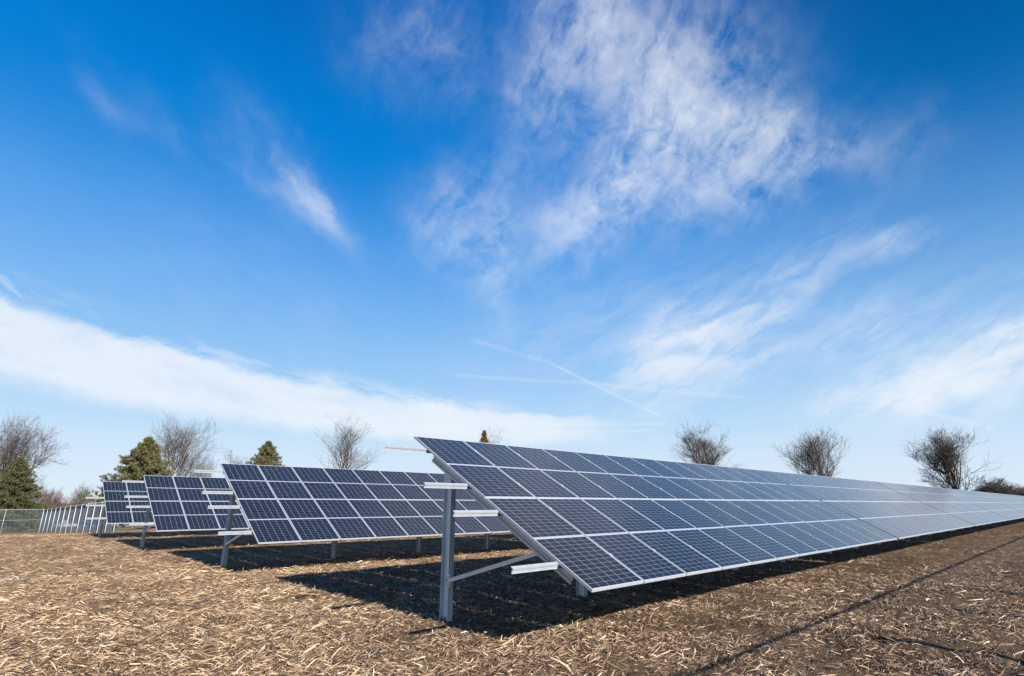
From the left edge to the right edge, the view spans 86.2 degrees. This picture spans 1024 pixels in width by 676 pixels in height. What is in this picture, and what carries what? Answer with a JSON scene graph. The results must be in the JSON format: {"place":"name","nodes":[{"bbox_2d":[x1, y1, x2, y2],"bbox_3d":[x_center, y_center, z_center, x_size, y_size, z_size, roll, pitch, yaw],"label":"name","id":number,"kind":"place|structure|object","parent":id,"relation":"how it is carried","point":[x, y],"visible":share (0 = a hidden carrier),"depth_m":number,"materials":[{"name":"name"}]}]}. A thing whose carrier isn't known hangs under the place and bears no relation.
{"place":"outdoors","nodes":[
{"label":"outdoors","id":0,"kind":"place"},
{"bbox_2d":[0,504,1023,675],"bbox_3d":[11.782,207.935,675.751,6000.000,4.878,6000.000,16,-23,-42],"label":"ground","id":1,"kind":"structure","parent":0,"point":[1012,525],"depth_m":9.71,"materials":[{"name":"brown soil"}]},
{"bbox_2d":[0,509,43,532],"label":"chain link fence","id":2,"kind":"object","parent":1,"relation":"on","point":[3,520],"visible":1,"depth_m":63.66,"materials":[{"name":"metal"}]},
{"bbox_2d":[0,456,56,531],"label":"spruce tree","id":3,"kind":"object","parent":1,"relation":"on","point":[17,491],"visible":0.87,"depth_m":76.98,"materials":[{"name":"green plant"}]},
{"bbox_2d":[0,409,72,486],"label":"bare tree","id":4,"kind":"object","parent":1,"relation":"on","point":[10,453],"visible":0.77,"depth_m":85.95,"materials":[{"name":"grey plant"}]},
{"bbox_2d":[35,480,79,522],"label":"bare tree","id":5,"kind":"object","parent":1,"relation":"on","point":[57,502],"visible":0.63,"depth_m":141.37,"materials":[{"name":"brown plant"}]},
{"bbox_2d":[39,501,89,520],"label":"scrub","id":6,"kind":"object","parent":1,"relation":"on","point":[70,512],"visible":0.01,"depth_m":202.78,"materials":[{"name":"brown plant"}]},
{"bbox_2d":[39,502,115,532],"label":"solar panels","id":7,"kind":"object","parent":1,"relation":"on","point":[61,524],"visible":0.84,"depth_m":52.19,"materials":[{"name":"glass"}]},
{"bbox_2d":[7,526,154,531],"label":"grass","id":8,"kind":"structure","parent":1,"relation":"on","point":[98,528],"depth_m":81.92,"materials":[{"name":"brown plant"}]},
{"bbox_2d":[71,482,95,518],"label":"bare tree","id":9,"kind":"object","parent":1,"relation":"on","point":[76,499],"visible":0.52,"depth_m":161.40,"materials":[{"name":"brown plant"}]},
{"bbox_2d":[84,492,105,520],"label":"pine tree","id":10,"kind":"object","parent":1,"relation":"on","point":[95,511],"visible":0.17,"depth_m":161.13,"materials":[{"name":"green plant"}]},
{"bbox_2d":[77,436,173,527],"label":"pine tree","id":11,"kind":"object","parent":1,"relation":"on","point":[146,459],"visible":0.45,"depth_m":96.30,"materials":[{"name":"green plant"}]},
{"bbox_2d":[85,481,233,537],"bbox_3d":[-15.142,9.747,30.278,13.880,3.287,3.555,16,-23,-42],"label":"solar table","id":12,"kind":"object","parent":1,"relation":"on","point":[116,511],"visible":0.16,"depth_m":26.75,"materials":[{"name":"metal"}]},
{"bbox_2d":[122,475,249,548],"bbox_3d":[-8.791,7.856,23.950,13.880,3.287,3.555,16,-23,-42],"label":"solar table","id":13,"kind":"object","parent":1,"relation":"on","point":[176,503],"visible":0.31,"depth_m":20.68,"materials":[{"name":"metal"}]},
{"bbox_2d":[149,410,226,476],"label":"bare tree","id":14,"kind":"object","parent":1,"relation":"on","point":[178,445],"visible":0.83,"depth_m":113.62,"materials":[{"name":"grey plant"}]},
{"bbox_2d":[184,445,217,476],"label":"bare tree","id":15,"kind":"object","parent":1,"relation":"on","point":[204,465],"visible":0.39,"depth_m":160.52,"materials":[{"name":"grey plant"}]},
{"bbox_2d":[223,448,251,463],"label":"bare tree","id":16,"kind":"object","parent":1,"relation":"on","point":[229,455],"visible":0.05,"depth_m":166.67,"materials":[{"name":"grey plant"}]},
{"bbox_2d":[246,440,285,465],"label":"pine tree","id":17,"kind":"object","parent":1,"relation":"on","point":[266,455],"visible":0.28,"depth_m":133.68,"materials":[{"name":"green plant"}]},
{"bbox_2d":[306,413,381,469],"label":"bare tree","id":18,"kind":"object","parent":1,"relation":"on","point":[345,462],"visible":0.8,"depth_m":140.68,"materials":[{"name":"grey plant"}]},
{"bbox_2d":[194,463,509,566],"bbox_3d":[-2.520,5.982,17.848,13.880,3.287,3.556,16,-23,-42],"label":"solar table","id":19,"kind":"object","parent":1,"relation":"on","point":[284,504],"visible":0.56,"depth_m":15.57,"materials":[{"name":"metal"}]},
{"bbox_2d":[478,430,488,442],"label":"pine tree","id":20,"kind":"object","parent":1,"relation":"on","point":[484,435],"visible":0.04,"depth_m":201.04,"materials":[{"name":"brown plant"}]},
{"bbox_2d":[479,428,498,443],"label":"bare tree","id":21,"kind":"object","parent":1,"relation":"on","point":[488,441],"visible":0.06,"depth_m":197.99,"materials":[{"name":"grey plant"}]},
{"bbox_2d":[0,529,1023,675],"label":"corn stubble","id":22,"kind":"object","parent":1,"relation":"on","point":[480,640],"visible":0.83,"depth_m":7.96,"materials":[{"name":"beige plant"}]},
{"bbox_2d":[385,436,896,621],"bbox_3d":[4.099,4.052,11.343,13.880,3.286,3.554,16,-23,-42],"label":"solar table","id":23,"kind":"object","parent":1,"relation":"on","point":[591,522],"visible":0.98,"depth_m":8.97,"materials":[{"name":"metal"}]},
{"bbox_2d":[668,420,744,468],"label":"bare tree","id":24,"kind":"object","parent":1,"relation":"on","point":[698,450],"visible":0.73,"depth_m":119.62,"materials":[{"name":"grey plant"}]},
{"bbox_2d":[775,428,850,476],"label":"bare tree","id":25,"kind":"object","parent":1,"relation":"on","point":[815,463],"visible":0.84,"depth_m":107.30,"materials":[{"name":"grey plant"}]},
{"bbox_2d":[758,470,974,559],"bbox_3d":[13.955,6.818,20.466,13.155,3.285,3.555,16,-23,-42],"label":"solar table","id":26,"kind":"object","parent":1,"relation":"on","point":[895,514],"visible":0.8,"depth_m":19.12,"materials":[{"name":"metal"}]},
{"bbox_2d":[873,481,1009,539],"bbox_3d":[23.551,9.509,29.349,13.155,3.287,3.555,16,-23,-42],"label":"solar table","id":27,"kind":"object","parent":1,"relation":"on","point":[968,512],"visible":0.72,"depth_m":28.45,"materials":[{"name":"metal"}]},
{"bbox_2d":[904,424,997,489],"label":"bare tree","id":28,"kind":"object","parent":1,"relation":"on","point":[946,454],"visible":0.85,"depth_m":87.54,"materials":[{"name":"brown plant"}]},
{"bbox_2d":[932,487,1023,530],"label":"solar table","id":29,"kind":"object","parent":1,"relation":"on","point":[990,505],"visible":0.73,"depth_m":37.48,"materials":[{"name":"metal"}]},
{"bbox_2d":[969,475,1017,494],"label":"bare shrub","id":30,"kind":"object","parent":1,"relation":"on","point":[988,487],"visible":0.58,"depth_m":109.80,"materials":[{"name":"brown plant"}]},
{"bbox_2d":[965,490,1023,524],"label":"solar table","id":31,"kind":"object","parent":1,"relation":"on","point":[1004,502],"visible":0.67,"depth_m":46.66,"materials":[{"name":"metal"}]},
{"bbox_2d":[982,483,1023,495],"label":"bare shrub","id":32,"kind":"object","parent":1,"relation":"on","point":[1015,491],"visible":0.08,"depth_m":113.97,"materials":[{"name":"brown plant"}]},
{"bbox_2d":[991,493,1023,521],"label":"solar table","id":33,"kind":"object","parent":1,"relation":"on","point":[1012,499],"visible":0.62,"depth_m":55.85,"materials":[{"name":"metal"}]},
{"bbox_2d":[1005,494,1023,518],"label":"solar table","id":34,"kind":"object","parent":1,"relation":"on","point":[1018,497],"visible":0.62,"depth_m":64.49,"materials":[{"name":"metal"}]},
{"bbox_2d":[1011,485,1023,495],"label":"bare shrub","id":35,"kind":"object","parent":1,"relation":"on","point":[1018,488],"visible":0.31,"depth_m":113.05,"materials":[{"name":"brown plant"}]},
{"bbox_2d":[0,0,1023,503],"label":"sky","id":36,"kind":"structure","parent":0,"point":[604,227],"materials":[{"name":"blue"}]}
]}

